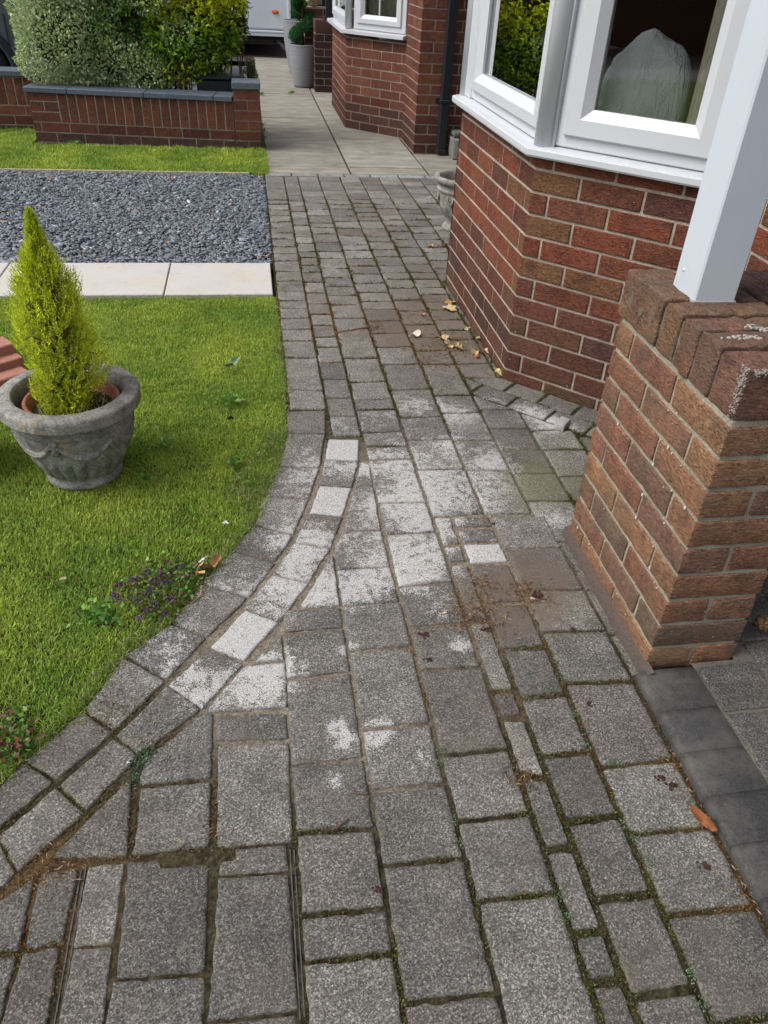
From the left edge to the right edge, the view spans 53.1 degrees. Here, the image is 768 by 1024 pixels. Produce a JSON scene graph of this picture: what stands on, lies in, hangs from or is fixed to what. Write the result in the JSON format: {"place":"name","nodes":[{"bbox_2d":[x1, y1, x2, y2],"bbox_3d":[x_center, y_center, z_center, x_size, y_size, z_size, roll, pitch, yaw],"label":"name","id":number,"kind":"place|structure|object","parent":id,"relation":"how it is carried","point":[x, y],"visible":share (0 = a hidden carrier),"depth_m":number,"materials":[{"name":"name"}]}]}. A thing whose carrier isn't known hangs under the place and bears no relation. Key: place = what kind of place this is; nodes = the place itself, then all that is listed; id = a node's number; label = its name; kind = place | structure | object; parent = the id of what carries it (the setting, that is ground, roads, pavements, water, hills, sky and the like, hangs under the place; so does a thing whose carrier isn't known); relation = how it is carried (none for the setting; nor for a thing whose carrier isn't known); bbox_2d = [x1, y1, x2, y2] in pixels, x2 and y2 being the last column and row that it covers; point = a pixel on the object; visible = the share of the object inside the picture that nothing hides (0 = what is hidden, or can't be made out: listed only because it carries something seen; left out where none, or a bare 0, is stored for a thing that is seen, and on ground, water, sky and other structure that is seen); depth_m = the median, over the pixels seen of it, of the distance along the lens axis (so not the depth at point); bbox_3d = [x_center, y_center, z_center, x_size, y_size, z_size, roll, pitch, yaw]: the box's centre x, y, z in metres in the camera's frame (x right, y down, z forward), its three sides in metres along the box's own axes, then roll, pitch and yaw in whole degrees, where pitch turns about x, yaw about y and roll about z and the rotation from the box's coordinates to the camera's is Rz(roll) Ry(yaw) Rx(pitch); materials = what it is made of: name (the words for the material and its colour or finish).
{"place":"outdoors","nodes":[
{"label":"outdoors","id":0,"kind":"place"},
{"bbox_2d":[0,0,74,83],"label":"parked car","id":1,"kind":"object","parent":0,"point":[8,48],"visible":0.22,"depth_m":7.00,"materials":[{"name":"blue paint"}]},
{"bbox_2d":[0,127,270,175],"bbox_3d":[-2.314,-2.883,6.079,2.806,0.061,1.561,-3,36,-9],"label":"grass","id":2,"kind":"structure","parent":0,"point":[20,149],"depth_m":5.92,"materials":[{"name":"green plant"}]},
{"bbox_2d":[67,139,84,144],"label":"weed","id":3,"kind":"object","parent":2,"relation":"on","point":[77,142],"visible":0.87,"depth_m":6.21,"materials":[{"name":"green plant"}]},
{"bbox_2d":[0,175,272,269],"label":"slate bed base","id":4,"kind":"object","parent":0,"point":[148,255],"depth_m":4.66,"materials":[{"name":"grey gravel"}]},
{"bbox_2d":[0,263,9,276],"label":"edging slab","id":5,"kind":"structure","parent":4,"relation":"on","point":[3,267],"depth_m":3.85,"materials":[{"name":"beige stone"}]},
{"bbox_2d":[0,263,170,299],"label":"edging slab","id":6,"kind":"structure","parent":4,"relation":"on","point":[121,280],"depth_m":3.78,"materials":[{"name":"beige stone"}]},
{"bbox_2d":[0,168,249,178],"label":"edging board","id":7,"kind":"object","parent":4,"relation":"on","point":[131,171],"visible":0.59,"depth_m":5.57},
{"bbox_2d":[0,169,271,263],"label":"slate chippings","id":8,"kind":"object","parent":4,"relation":"on","point":[205,194],"visible":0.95,"depth_m":4.71,"materials":[{"name":"grey gravel"}]},
{"bbox_2d":[0,296,288,783],"bbox_3d":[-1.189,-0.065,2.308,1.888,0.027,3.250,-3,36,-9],"label":"grass","id":9,"kind":"structure","parent":0,"point":[188,307],"depth_m":2.35,"materials":[{"name":"green plant"}]},
{"bbox_2d":[0,336,16,356],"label":"terracotta block","id":10,"kind":"structure","parent":9,"relation":"on","point":[6,347],"depth_m":2.80,"materials":[{"name":"red brick"}]},
{"bbox_2d":[0,353,25,371],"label":"terracotta block","id":11,"kind":"structure","parent":9,"relation":"on","point":[10,361],"depth_m":2.79,"materials":[{"name":"red brick"}]},
{"bbox_2d":[0,366,27,386],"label":"terracotta block","id":12,"kind":"structure","parent":9,"relation":"on","point":[7,375],"depth_m":2.75,"materials":[{"name":"brick"}]},
{"bbox_2d":[0,704,45,767],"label":"weed","id":13,"kind":"object","parent":9,"relation":"on","point":[12,740],"visible":1,"depth_m":1.58,"materials":[{"name":"green plant"}]},
{"bbox_2d":[0,362,140,490],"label":"stone pot","id":14,"kind":"object","parent":9,"relation":"on","point":[86,450],"visible":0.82,"depth_m":2.22,"materials":[{"name":"grey stone"}]},
{"bbox_2d":[21,378,119,415],"bbox_3d":[-0.926,-0.277,2.311,0.275,0.152,0.275,-3,36,-9],"label":"terracotta pot","id":15,"kind":"object","parent":14,"relation":"in","point":[30,402],"visible":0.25,"depth_m":2.30,"materials":[{"name":"ceramic"}]},
{"bbox_2d":[1,206,115,415],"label":"conifer","id":16,"kind":"object","parent":15,"relation":"in","point":[44,303],"visible":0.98,"depth_m":2.10,"materials":[{"name":"green plant"}]},
{"bbox_2d":[37,389,112,415],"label":"soil","id":17,"kind":"structure","parent":15,"relation":"in","point":[77,408],"depth_m":2.24,"materials":[{"name":"brown soil"}]},
{"bbox_2d":[66,597,124,631],"bbox_3d":[-0.707,0.249,1.884,0.132,0.034,0.113,-3,36,-9],"label":"weed","id":18,"kind":"object","parent":9,"relation":"on","point":[104,615],"visible":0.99,"depth_m":1.88,"materials":[{"name":"green plant"}]},
{"bbox_2d":[132,472,153,482],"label":"weed","id":19,"kind":"object","parent":9,"relation":"on","point":[145,478],"visible":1,"depth_m":2.37,"materials":[{"name":"green plant"}]},
{"bbox_2d":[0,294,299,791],"bbox_3d":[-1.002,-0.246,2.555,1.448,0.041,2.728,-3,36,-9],"label":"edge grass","id":20,"kind":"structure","parent":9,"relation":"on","point":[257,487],"depth_m":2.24,"materials":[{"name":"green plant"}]},
{"bbox_2d":[202,554,220,569],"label":"dry leaf","id":21,"kind":"object","parent":20,"relation":"on","point":[215,560],"visible":1,"depth_m":2.07,"materials":[{"name":"brown plant"}]},
{"bbox_2d":[108,550,208,621],"bbox_3d":[-0.566,0.178,1.995,0.238,0.032,0.262,22,40,24],"label":"ground cover","id":22,"kind":"object","parent":9,"relation":"on","point":[169,572],"visible":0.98,"depth_m":1.98,"materials":[{"name":"green plant"}]},
{"bbox_2d":[109,564,185,621],"bbox_3d":[-0.601,0.204,1.945,0.182,0.014,0.216,-3,36,-9],"label":"flower","id":23,"kind":"object","parent":22,"relation":"on","point":[114,593],"visible":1,"depth_m":1.94,"materials":[{"name":"purple plant"}]},
{"bbox_2d":[152,435,173,447],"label":"weed","id":24,"kind":"object","parent":9,"relation":"on","point":[167,441],"visible":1,"depth_m":2.54,"materials":[{"name":"green plant"}]},
{"bbox_2d":[195,561,204,574],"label":"dry leaf","id":25,"kind":"object","parent":9,"relation":"on","point":[202,572],"visible":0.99,"depth_m":2.03,"materials":[{"name":"beige plant"}]},
{"bbox_2d":[216,392,244,405],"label":"weed","id":26,"kind":"object","parent":9,"relation":"on","point":[229,398],"visible":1,"depth_m":2.81,"materials":[{"name":"green plant"}]},
{"bbox_2d":[222,356,239,369],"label":"dry leaf","id":27,"kind":"object","parent":9,"relation":"on","point":[234,361],"visible":1,"depth_m":3.04,"materials":[{"name":"green plant"}]},
{"bbox_2d":[223,453,241,466],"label":"weed","id":28,"kind":"object","parent":9,"relation":"on","point":[231,460],"visible":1,"depth_m":2.48,"materials":[{"name":"green plant"}]},
{"bbox_2d":[77,61,286,690],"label":"ground","id":29,"kind":"structure","parent":0,"point":[235,64],"depth_m":9.62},
{"bbox_2d":[0,66,40,129],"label":"garden wall","id":30,"kind":"structure","parent":29,"relation":"on","point":[15,110],"depth_m":6.45,"materials":[{"name":"brick"}]},
{"bbox_2d":[22,82,236,149],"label":"garden wall","id":31,"kind":"structure","parent":29,"relation":"on","point":[100,115],"depth_m":6.22,"materials":[{"name":"brick"}]},
{"bbox_2d":[165,263,272,298],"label":"edging slab","id":32,"kind":"structure","parent":29,"relation":"on","point":[203,280],"depth_m":3.85,"materials":[{"name":"beige stone"}]},
{"bbox_2d":[231,78,261,149],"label":"brick pier","id":33,"kind":"structure","parent":29,"relation":"on","point":[246,97],"depth_m":6.24,"materials":[{"name":"red brick"}]},
{"bbox_2d":[327,0,467,154],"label":"house","id":34,"kind":"structure","parent":29,"relation":"on","point":[388,82],"depth_m":6.80,"materials":[{"name":"brick"}]},
{"bbox_2d":[332,0,352,24],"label":"window","id":35,"kind":"structure","parent":34,"relation":"in","point":[338,6],"depth_m":7.54,"materials":[{"name":"white plastic"}]},
{"bbox_2d":[366,0,396,16],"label":"curtain","id":36,"kind":"object","parent":34,"relation":"hanging from","point":[388,8],"depth_m":6.78,"materials":[{"name":"fabric"}]},
{"bbox_2d":[354,0,408,34],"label":"window","id":37,"kind":"structure","parent":34,"relation":"in","point":[398,24],"depth_m":6.75,"materials":[{"name":"white plastic"}]},
{"bbox_2d":[435,0,457,153],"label":"drainpipe","id":38,"kind":"object","parent":34,"relation":"attached to","point":[444,100],"visible":0.99,"depth_m":6.24,"materials":[{"name":"black plastic"}]},
{"bbox_2d":[445,0,767,410],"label":"house","id":39,"kind":"structure","parent":29,"relation":"on","point":[572,205],"depth_m":2.74,"materials":[{"name":"brick"}]},
{"bbox_2d":[471,0,554,137],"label":"window","id":40,"kind":"structure","parent":39,"relation":"in","point":[512,39],"depth_m":2.88,"materials":[{"name":"white plastic"}]},
{"bbox_2d":[597,102,624,112],"bbox_3d":[0.776,-1.281,2.607,0.203,0.240,0.131,15,37,15],"label":"cushion","id":41,"kind":"object","parent":39,"relation":"on","point":[612,108],"visible":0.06,"depth_m":2.53,"materials":[{"name":"fabric"}]},
{"bbox_2d":[598,28,691,121],"bbox_3d":[0.850,-1.343,2.541,0.302,0.436,0.165,22,40,24],"label":"cushion","id":42,"kind":"object","parent":39,"relation":"on","point":[648,73],"visible":0.48,"depth_m":2.44,"materials":[{"name":"grey fabric"}]},
{"bbox_2d":[555,0,750,171],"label":"window","id":43,"kind":"structure","parent":39,"relation":"in","point":[581,126],"depth_m":2.38,"materials":[{"name":"white plastic"}]},
{"bbox_2d":[686,0,727,123],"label":"curtain","id":44,"kind":"object","parent":39,"relation":"hanging from","point":[714,31],"depth_m":2.25,"materials":[{"name":"fabric"}]},
{"bbox_2d":[224,5,320,57],"bbox_3d":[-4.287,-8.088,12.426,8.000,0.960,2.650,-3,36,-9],"label":"driveway","id":45,"kind":"structure","parent":0,"point":[275,50],"depth_m":12.70,"materials":[{"name":"black asphalt"}]},
{"bbox_2d":[222,0,290,51],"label":"caravan","id":46,"kind":"object","parent":45,"relation":"on","point":[265,20],"visible":0.12,"depth_m":11.72,"materials":[{"name":"grey metal"}]},
{"bbox_2d":[214,56,429,175],"bbox_3d":[-1.730,-4.867,8.923,5.700,0.001,7.965,-3,36,-9],"label":"slab bedding","id":47,"kind":"object","parent":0,"point":[262,133],"visible":0.14,"depth_m":7.14,"materials":[{"name":"grey concrete"}]},
{"bbox_2d":[260,92,266,145],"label":"weed","id":48,"kind":"object","parent":47,"relation":"on","point":[263,129],"visible":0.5,"depth_m":7.03,"materials":[{"name":"green plant"}]},
{"bbox_2d":[255,57,456,175],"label":"slab path","id":49,"kind":"structure","parent":0,"point":[298,138],"depth_m":6.87,"materials":[{"name":"concrete"}]},
{"bbox_2d":[283,19,301,73],"bbox_3d":[-1.154,-6.271,10.360,0.406,0.620,0.406,-3,36,-9],"label":"planter","id":50,"kind":"object","parent":49,"relation":"on","point":[288,24],"visible":0.36,"depth_m":10.18,"materials":[{"name":"grey plastic"}]},
{"bbox_2d":[290,0,309,20],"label":"topiary","id":51,"kind":"object","parent":50,"relation":"on","point":[294,13],"visible":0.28,"depth_m":10.12,"materials":[{"name":"green plant"}]},
{"bbox_2d":[289,43,313,87],"bbox_3d":[-0.988,-5.460,9.394,0.342,0.455,0.342,-3,36,-9],"label":"planter","id":52,"kind":"object","parent":49,"relation":"on","point":[301,60],"visible":0.85,"depth_m":9.28,"materials":[{"name":"grey plastic"}]},
{"bbox_2d":[288,0,315,44],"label":"topiary","id":53,"kind":"object","parent":52,"relation":"on","point":[301,28],"visible":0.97,"depth_m":9.08,"materials":[{"name":"green plant"}]},
{"bbox_2d":[313,17,332,92],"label":"porch pier","id":54,"kind":"structure","parent":49,"relation":"on","point":[322,54],"depth_m":9.02,"materials":[{"name":"brick"}]},
{"bbox_2d":[323,0,332,19],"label":"porch post","id":55,"kind":"object","parent":54,"relation":"on","point":[328,9],"visible":0.83,"depth_m":8.80,"materials":[{"name":"black plastic"}]},
{"bbox_2d":[304,6,366,45],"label":"brick pier","id":56,"kind":"structure","parent":49,"relation":"on","point":[318,11],"depth_m":9.16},
{"bbox_2d":[306,0,321,6],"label":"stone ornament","id":57,"kind":"object","parent":56,"relation":"on","point":[314,3],"visible":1,"depth_m":9.09,"materials":[{"name":"beige stone"}]},
{"bbox_2d":[446,129,460,159],"bbox_3d":[0.657,-3.116,6.511,0.195,0.204,0.236,-3,36,-9],"label":"plant pot","id":58,"kind":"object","parent":49,"relation":"on","point":[452,145],"depth_m":6.45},
{"bbox_2d":[0,173,767,1023],"bbox_3d":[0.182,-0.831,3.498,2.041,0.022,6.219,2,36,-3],"label":"path","id":59,"kind":"structure","parent":0,"point":[440,943],"depth_m":1.68,"materials":[{"name":"grey stone"}]},
{"bbox_2d":[122,744,157,790],"bbox_3d":[-0.499,0.516,1.558,0.060,0.015,0.114,8,36,6],"label":"weed","id":60,"kind":"object","parent":59,"relation":"on","point":[144,758],"visible":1,"depth_m":1.57,"materials":[{"name":"green plant"}]},
{"bbox_2d":[53,846,304,1023],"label":"manhole cover","id":61,"kind":"object","parent":59,"relation":"on","point":[164,925],"visible":1,"depth_m":1.29,"materials":[{"name":"concrete"}]},
{"bbox_2d":[332,792,366,829],"bbox_3d":[-0.074,0.582,1.504,0.032,0.005,0.103,23,40,25],"label":"twig","id":62,"kind":"object","parent":59,"relation":"on","point":[338,825],"visible":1,"depth_m":1.48,"materials":[{"name":"brown wood"}]},
{"bbox_2d":[371,886,382,892],"bbox_3d":[-0.012,0.679,1.381,0.020,0.002,0.014,-3,36,-9],"label":"debris","id":63,"kind":"object","parent":59,"relation":"on","point":[378,889],"visible":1,"depth_m":1.38,"materials":[{"name":"brown plant"}]},
{"bbox_2d":[0,197,767,1023],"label":"moss","id":64,"kind":"object","parent":59,"relation":"on","point":[540,841],"visible":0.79,"depth_m":1.60,"materials":[{"name":"green plant"}]},
{"bbox_2d":[15,241,761,919],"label":"litter","id":65,"kind":"object","parent":59,"relation":"on","point":[487,583],"visible":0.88,"depth_m":1.97,"materials":[{"name":"brown plant"}]},
{"bbox_2d":[408,330,420,336],"bbox_3d":[0.135,-0.791,3.400,0.050,0.022,0.050,16,38,17],"label":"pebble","id":66,"kind":"object","parent":59,"relation":"on","point":[416,333],"visible":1,"depth_m":3.41,"materials":[{"name":"white stone"}]},
{"bbox_2d":[418,632,428,638],"bbox_3d":[0.099,0.306,1.904,0.028,0.003,0.026,-3,36,-9],"label":"debris","id":67,"kind":"object","parent":59,"relation":"on","point":[423,635],"visible":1,"depth_m":1.91,"materials":[{"name":"brown plant"}]},
{"bbox_2d":[423,657,432,662],"bbox_3d":[0.105,0.354,1.838,0.024,0.002,0.017,-3,36,-9],"label":"debris","id":68,"kind":"object","parent":59,"relation":"on","point":[429,659],"visible":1,"depth_m":1.84,"materials":[{"name":"brown plant"}]},
{"bbox_2d":[437,334,448,339],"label":"dry leaf","id":69,"kind":"object","parent":59,"relation":"on","point":[444,337],"visible":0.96,"depth_m":3.39,"materials":[{"name":"beige plant"}]},
{"bbox_2d":[434,169,455,231],"bbox_3d":[0.477,-1.899,4.716,0.360,0.314,0.360,-3,36,-9],"label":"stone urn","id":70,"kind":"object","parent":59,"relation":"on","point":[445,179],"visible":0.37,"depth_m":4.64,"materials":[{"name":"grey stone"}]},
{"bbox_2d":[441,304,456,310],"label":"dry leaf","id":71,"kind":"object","parent":59,"relation":"on","point":[450,307],"visible":1,"depth_m":3.69,"materials":[{"name":"beige plant"}]},
{"bbox_2d":[445,299,454,304],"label":"dry leaf","id":72,"kind":"object","parent":59,"relation":"on","point":[448,301],"visible":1,"depth_m":3.74,"materials":[{"name":"brown plant"}]},
{"bbox_2d":[455,342,462,349],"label":"dry leaf","id":73,"kind":"object","parent":59,"relation":"on","point":[458,345],"visible":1,"depth_m":3.33,"materials":[{"name":"beige plant"}]},
{"bbox_2d":[470,347,481,354],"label":"dry leaf","id":74,"kind":"object","parent":59,"relation":"on","point":[472,350],"visible":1,"depth_m":3.28,"materials":[{"name":"beige plant"}]},
{"bbox_2d":[480,627,490,632],"bbox_3d":[0.256,0.297,1.930,0.030,0.003,0.019,-3,36,-9],"label":"debris","id":75,"kind":"object","parent":59,"relation":"on","point":[487,630],"visible":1,"depth_m":1.93,"materials":[{"name":"brown plant"}]},
{"bbox_2d":[493,368,501,375],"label":"dry leaf","id":76,"kind":"object","parent":59,"relation":"on","point":[498,371],"visible":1,"depth_m":3.14,"materials":[{"name":"yellow plant"}]},
{"bbox_2d":[532,591,542,598],"bbox_3d":[0.409,0.220,2.046,0.029,0.005,0.033,21,40,23],"label":"debris","id":77,"kind":"object","parent":59,"relation":"on","point":[537,596],"visible":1,"depth_m":2.04,"materials":[{"name":"brown plant"}]},
{"bbox_2d":[554,416,570,431],"bbox_3d":[0.651,-0.321,2.801,0.042,0.036,0.092,21,39,23],"label":"loose block","id":78,"kind":"object","parent":59,"relation":"on","point":[562,423],"depth_m":2.77,"materials":[{"name":"white stone"}]},
{"bbox_2d":[433,642,707,1016],"bbox_3d":[0.319,0.573,1.551,0.413,0.010,0.845,-3,36,-9],"label":"weed","id":79,"kind":"object","parent":59,"relation":"on","point":[691,974],"visible":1,"depth_m":1.49,"materials":[{"name":"green plant"}]},
{"bbox_2d":[654,774,665,780],"bbox_3d":[0.575,0.554,1.601,0.025,0.003,0.017,-3,36,-9],"label":"debris","id":80,"kind":"object","parent":59,"relation":"on","point":[662,778],"visible":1,"depth_m":1.60,"materials":[{"name":"brown plant"}]},
{"bbox_2d":[562,269,767,674],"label":"porch pier","id":81,"kind":"structure","parent":59,"relation":"on","point":[665,534],"depth_m":1.72,"materials":[{"name":"brick"}]},
{"bbox_2d":[673,0,767,303],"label":"porch post","id":82,"kind":"object","parent":81,"relation":"on","point":[731,200],"visible":0.96,"depth_m":1.54,"materials":[{"name":"white paint"}]},
{"bbox_2d":[663,782,677,790],"bbox_3d":[0.595,0.564,1.588,0.027,0.003,0.022,-13,39,-21],"label":"debris","id":83,"kind":"object","parent":59,"relation":"on","point":[672,784],"visible":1,"depth_m":1.59,"materials":[{"name":"brown plant"}]},
{"bbox_2d":[625,671,767,937],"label":"soil gap","id":84,"kind":"object","parent":59,"relation":"on","point":[654,722],"visible":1,"depth_m":1.57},
{"bbox_2d":[635,667,767,925],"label":"kerb","id":85,"kind":"structure","parent":59,"relation":"on","point":[725,777],"depth_m":1.60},
{"bbox_2d":[687,802,717,831],"bbox_3d":[0.627,0.601,1.515,0.025,0.026,0.074,-25,45,-33],"label":"dry leaf","id":86,"kind":"object","parent":59,"relation":"on","point":[704,819],"visible":1,"depth_m":1.52,"materials":[{"name":"orange plant"}]},
{"bbox_2d":[696,861,710,869],"bbox_3d":[0.603,0.667,1.447,0.024,0.003,0.021,-3,36,-9],"label":"debris","id":87,"kind":"object","parent":59,"relation":"on","point":[706,866],"visible":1,"depth_m":1.45,"materials":[{"name":"brown plant"}]},
{"bbox_2d":[739,270,767,304],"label":"porch wall","id":88,"kind":"structure","parent":59,"relation":"on","point":[753,283],"depth_m":1.78,"materials":[{"name":"brick"}]},
{"bbox_2d":[691,592,767,783],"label":"porch floor bedding","id":89,"kind":"object","parent":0,"point":[740,654],"visible":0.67,"depth_m":1.85,"materials":[{"name":"grey concrete"}]},
{"bbox_2d":[697,568,767,780],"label":"porch floor","id":90,"kind":"structure","parent":0,"point":[737,687],"depth_m":1.79,"materials":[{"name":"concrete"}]},
{"bbox_2d":[751,615,767,632],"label":"dry leaf","id":91,"kind":"object","parent":90,"relation":"on","point":[761,622],"visible":1,"depth_m":1.91,"materials":[{"name":"brown plant"}]},
{"label":"bed soil","id":92,"kind":"structure","parent":0,"visible":0},
{"bbox_2d":[3,0,195,89],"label":"shrub","id":93,"kind":"object","parent":92,"relation":"on","point":[61,41],"visible":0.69,"depth_m":6.08,"materials":[{"name":"green plant"}]},
{"bbox_2d":[75,0,213,86],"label":"shrub","id":94,"kind":"object","parent":92,"relation":"on","point":[130,21],"visible":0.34,"depth_m":6.07,"materials":[{"name":"green plant"}]},
{"bbox_2d":[126,0,252,89],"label":"shrub","id":95,"kind":"object","parent":92,"relation":"on","point":[214,24],"visible":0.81,"depth_m":6.17,"materials":[{"name":"green plant"}]},
{"bbox_2d":[193,68,243,91],"bbox_3d":[-1.416,-3.567,6.684,0.410,0.465,0.490,-3,36,-9],"label":"trough planter","id":96,"kind":"object","parent":92,"relation":"on","point":[214,81],"visible":0.37,"depth_m":6.40,"materials":[{"name":"black plastic"}]},
{"bbox_2d":[231,3,259,78],"bbox_3d":[-1.177,-3.792,6.548,0.226,0.960,0.294,-3,36,-9],"label":"shrub","id":97,"kind":"object","parent":92,"relation":"on","point":[250,70],"visible":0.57,"depth_m":6.47,"materials":[{"name":"green plant"}]}
]}

